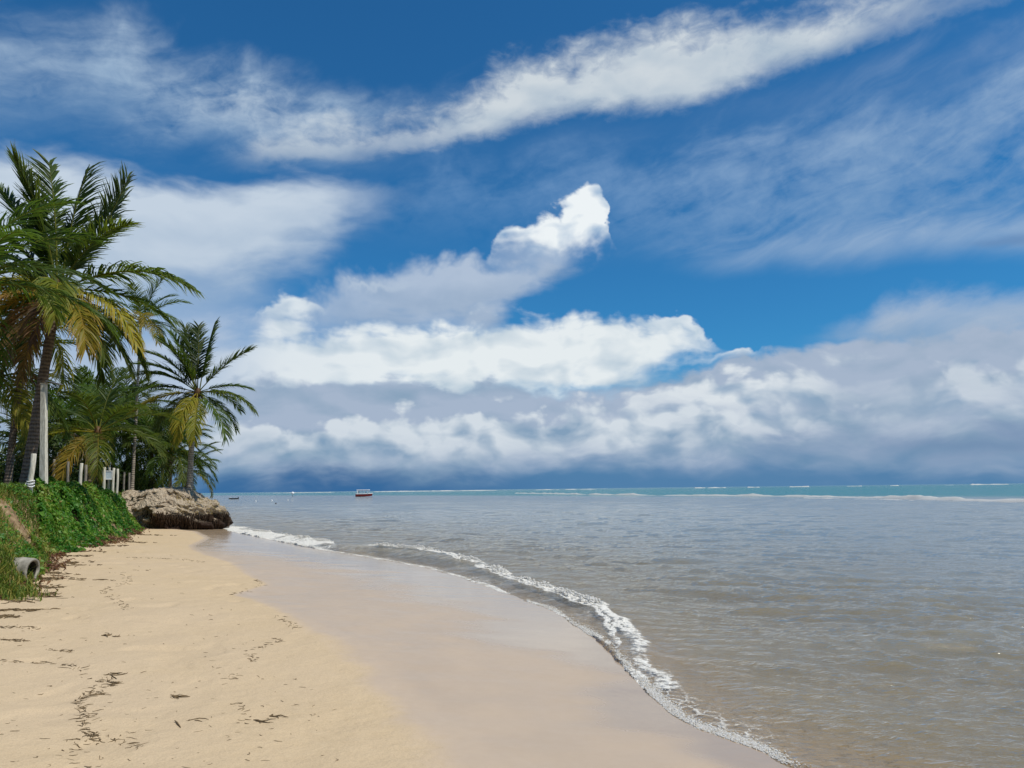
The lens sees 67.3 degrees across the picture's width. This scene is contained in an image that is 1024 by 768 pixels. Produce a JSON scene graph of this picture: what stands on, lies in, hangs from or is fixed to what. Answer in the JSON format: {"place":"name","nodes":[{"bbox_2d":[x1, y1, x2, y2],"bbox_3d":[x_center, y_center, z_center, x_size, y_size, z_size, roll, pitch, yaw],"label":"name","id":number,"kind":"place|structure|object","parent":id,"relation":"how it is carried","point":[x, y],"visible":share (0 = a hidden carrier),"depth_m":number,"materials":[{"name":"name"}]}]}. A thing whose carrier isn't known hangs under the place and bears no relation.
{"place":"outdoors","nodes":[
{"label":"outdoors","id":0,"kind":"place"},
{"bbox_2d":[0,494,1023,767],"bbox_3d":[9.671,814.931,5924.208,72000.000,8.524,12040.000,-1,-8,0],"label":"ground","id":1,"kind":"structure","parent":0,"point":[392,664],"depth_m":8.03,"materials":[{"name":"beige sand"}]},
{"bbox_2d":[0,482,42,579],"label":"creeping leaves","id":2,"kind":"object","parent":1,"relation":"on","point":[32,554],"visible":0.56,"depth_m":18.31,"materials":[{"name":"green plant"}]},
{"bbox_2d":[8,557,39,580],"bbox_3d":[-8.713,3.074,12.731,1.522,0.512,0.432,0,-8,-4],"label":"drain pipe","id":3,"kind":"object","parent":1,"relation":"on","point":[24,563],"visible":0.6,"depth_m":12.71,"materials":[{"name":"concrete"}]},
{"bbox_2d":[25,454,36,492],"bbox_3d":[-13.381,2.622,21.363,0.241,1.373,0.210,-1,-8,0],"label":"wooden post","id":4,"kind":"object","parent":1,"relation":"on","point":[30,483],"visible":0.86,"depth_m":21.34,"materials":[{"name":"white wood"}]},
{"bbox_2d":[0,395,83,474],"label":"palm tree","id":5,"kind":"object","parent":1,"relation":"on","point":[2,434],"visible":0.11,"depth_m":41.40,"materials":[{"name":"green plant"}]},
{"bbox_2d":[0,315,87,453],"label":"palm tree","id":6,"kind":"object","parent":1,"relation":"on","point":[24,418],"visible":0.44,"depth_m":29.86,"materials":[{"name":"green plant"}]},
{"bbox_2d":[39,380,62,483],"bbox_3d":[-14.496,1.818,23.974,0.645,3.875,0.232,-1,-8,0],"label":"lamp post","id":7,"kind":"object","parent":1,"relation":"on","point":[43,470],"visible":0.95,"depth_m":24.00,"materials":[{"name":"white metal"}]},
{"bbox_2d":[52,459,55,477],"bbox_3d":[-19.542,4.112,32.783,0.170,1.806,0.122,-1,-8,0],"label":"fence post","id":8,"kind":"object","parent":1,"relation":"on","point":[54,460],"visible":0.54,"depth_m":32.81,"materials":[{"name":"grey wood"}]},
{"bbox_2d":[0,481,121,601],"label":"grass","id":9,"kind":"structure","parent":1,"relation":"on","point":[12,591],"depth_m":14.51,"materials":[{"name":"green plant"}]},
{"bbox_2d":[0,263,121,483],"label":"palm tree","id":10,"kind":"object","parent":1,"relation":"on","point":[60,363],"visible":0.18,"depth_m":29.96,"materials":[{"name":"green plant"}]},
{"bbox_2d":[0,193,123,396],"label":"palm tree","id":11,"kind":"object","parent":1,"relation":"on","point":[10,235],"visible":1,"depth_m":21.57,"materials":[{"name":"green plant"}]},
{"bbox_2d":[0,378,130,482],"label":"palm tree","id":12,"kind":"object","parent":1,"relation":"on","point":[74,423],"visible":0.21,"depth_m":39.92,"materials":[{"name":"green plant"}]},
{"bbox_2d":[66,462,69,482],"bbox_3d":[-18.367,4.043,31.774,0.162,1.667,0.131,-1,-8,0],"label":"fence post","id":13,"kind":"object","parent":1,"relation":"on","point":[67,472],"visible":0.6,"depth_m":31.79,"materials":[{"name":"grey wood"}]},
{"bbox_2d":[0,519,149,599],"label":"fallen leaves","id":14,"kind":"object","parent":1,"relation":"on","point":[54,566],"visible":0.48,"depth_m":18.66,"materials":[{"name":"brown plant"}]},
{"bbox_2d":[78,463,82,484],"bbox_3d":[-16.729,3.801,29.791,0.139,1.458,0.139,-1,-8,0],"label":"fence post","id":15,"kind":"object","parent":1,"relation":"on","point":[80,472],"visible":0.6,"depth_m":29.79,"materials":[{"name":"white wood"}]},
{"bbox_2d":[11,366,153,480],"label":"palm tree","id":16,"kind":"object","parent":1,"relation":"on","point":[77,377],"visible":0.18,"depth_m":43.83,"materials":[{"name":"green plant"}]},
{"bbox_2d":[84,465,87,480],"bbox_3d":[-17.078,3.937,30.774,0.146,1.402,0.134,-1,-8,0],"label":"fence post","id":17,"kind":"object","parent":1,"relation":"on","point":[85,472],"visible":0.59,"depth_m":30.80,"materials":[{"name":"grey wood"}]},
{"bbox_2d":[28,476,147,574],"bbox_3d":[-15.158,4.779,28.931,5.263,2.531,32.215,4,-9,-30],"label":"beach vine","id":18,"kind":"object","parent":1,"relation":"on","point":[96,499],"visible":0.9,"depth_m":24.48,"materials":[{"name":"green plant"}]},
{"bbox_2d":[0,412,179,492],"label":"undergrowth","id":19,"kind":"object","parent":1,"relation":"on","point":[73,476],"visible":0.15,"depth_m":35.03,"materials":[{"name":"green plant"}]},
{"bbox_2d":[48,364,138,454],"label":"palm tree","id":20,"kind":"object","parent":1,"relation":"on","point":[84,366],"visible":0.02,"depth_m":59.05,"materials":[{"name":"green plant"}]},
{"bbox_2d":[6,367,183,482],"bbox_3d":[-18.829,2.038,35.092,6.636,6.366,6.912,7,-11,-44],"label":"palm tree","id":21,"kind":"object","parent":1,"relation":"on","point":[97,431],"visible":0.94,"depth_m":34.62,"materials":[{"name":"green plant"}]},
{"bbox_2d":[0,141,204,483],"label":"palm tree","id":22,"kind":"object","parent":1,"relation":"on","point":[90,336],"visible":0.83,"depth_m":27.02,"materials":[{"name":"green plant"}]},
{"bbox_2d":[102,467,105,488],"bbox_3d":[-21.075,5.181,39.699,0.189,1.762,0.166,-1,-8,0],"label":"fence post","id":23,"kind":"object","parent":1,"relation":"on","point":[104,480],"visible":0.5,"depth_m":39.69,"materials":[{"name":"white wood"}]},
{"bbox_2d":[102,471,112,479],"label":"notice board","id":24,"kind":"object","parent":23,"relation":"attached to","point":[109,475],"visible":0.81,"depth_m":40.05,"materials":[{"name":"white paint"}]},
{"bbox_2d":[107,467,110,488],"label":"fence post","id":25,"kind":"object","parent":1,"relation":"on","point":[108,484],"visible":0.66,"depth_m":40.26,"materials":[{"name":"white wood"}]},
{"bbox_2d":[111,468,114,490],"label":"fence post","id":26,"kind":"object","parent":1,"relation":"on","point":[113,480],"visible":0.69,"depth_m":40.18,"materials":[{"name":"white wood"}]},
{"bbox_2d":[62,380,170,482],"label":"palm tree","id":27,"kind":"object","parent":1,"relation":"on","point":[138,423],"visible":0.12,"depth_m":49.69,"materials":[{"name":"green plant"}]},
{"bbox_2d":[115,469,118,492],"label":"fence post","id":28,"kind":"object","parent":1,"relation":"on","point":[117,479],"visible":0.7,"depth_m":40.68,"materials":[{"name":"white wood"}]},
{"bbox_2d":[122,472,125,491],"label":"fence post","id":29,"kind":"object","parent":1,"relation":"on","point":[123,487],"visible":0.64,"depth_m":42.66,"materials":[{"name":"grey wood"}]},
{"bbox_2d":[128,473,130,489],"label":"fence post","id":30,"kind":"object","parent":1,"relation":"on","point":[129,474],"visible":0.61,"depth_m":42.64,"materials":[{"name":"grey wood"}]},
{"bbox_2d":[78,366,183,458],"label":"palm tree","id":31,"kind":"object","parent":1,"relation":"on","point":[140,382],"visible":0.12,"depth_m":57.89,"materials":[{"name":"green plant"}]},
{"bbox_2d":[99,277,193,489],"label":"palm tree","id":32,"kind":"object","parent":1,"relation":"on","point":[152,323],"visible":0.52,"depth_m":47.45,"materials":[{"name":"green plant"}]},
{"bbox_2d":[98,396,213,490],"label":"palm tree","id":33,"kind":"object","parent":1,"relation":"on","point":[144,453],"visible":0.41,"depth_m":49.02,"materials":[{"name":"green plant"}]},
{"bbox_2d":[122,392,213,486],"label":"palm tree","id":34,"kind":"object","parent":1,"relation":"on","point":[147,396],"visible":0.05,"depth_m":59.24,"materials":[{"name":"green plant"}]},
{"bbox_2d":[0,534,337,767],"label":"seaweed","id":35,"kind":"object","parent":1,"relation":"on","point":[107,635],"visible":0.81,"depth_m":8.21,"materials":[{"name":"brown plant"}]},
{"bbox_2d":[120,410,220,490],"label":"palm tree","id":36,"kind":"object","parent":1,"relation":"on","point":[155,459],"visible":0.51,"depth_m":48.36,"materials":[{"name":"green plant"}]},
{"bbox_2d":[121,486,232,529],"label":"large rock","id":37,"kind":"structure","parent":1,"relation":"on","point":[166,507],"depth_m":40.25,"materials":[{"name":"stone"}]},
{"bbox_2d":[161,441,222,499],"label":"palm tree","id":38,"kind":"object","parent":1,"relation":"on","point":[205,479],"visible":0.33,"depth_m":53.50,"materials":[{"name":"green plant"}]},
{"bbox_2d":[126,317,258,490],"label":"palm tree","id":39,"kind":"object","parent":1,"relation":"on","point":[190,365],"visible":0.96,"depth_m":43.28,"materials":[{"name":"green plant"}]},
{"bbox_2d":[0,0,1023,492],"label":"sky","id":40,"kind":"structure","parent":0,"point":[458,244],"materials":[{"name":"blue"}]},
{"bbox_2d":[201,483,1023,767],"bbox_3d":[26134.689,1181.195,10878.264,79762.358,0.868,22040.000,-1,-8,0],"label":"sea","id":41,"kind":"structure","parent":0,"point":[944,550],"depth_m":27.05,"materials":[{"name":"liquid"}]},
{"bbox_2d":[355,490,372,496],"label":"tour boat","id":42,"kind":"object","parent":41,"relation":"on","point":[364,494],"visible":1,"depth_m":271.57,"materials":[{"name":"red paint"}]},
{"bbox_2d":[226,527,810,767],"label":"sea foam","id":43,"kind":"object","parent":41,"relation":"on","point":[669,706],"visible":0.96,"depth_m":7.84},
{"bbox_2d":[294,484,1023,501],"bbox_3d":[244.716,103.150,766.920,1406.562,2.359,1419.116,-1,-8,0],"label":"surf foam","id":44,"kind":"object","parent":41,"relation":"on","point":[892,497],"visible":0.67,"depth_m":136.71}
]}

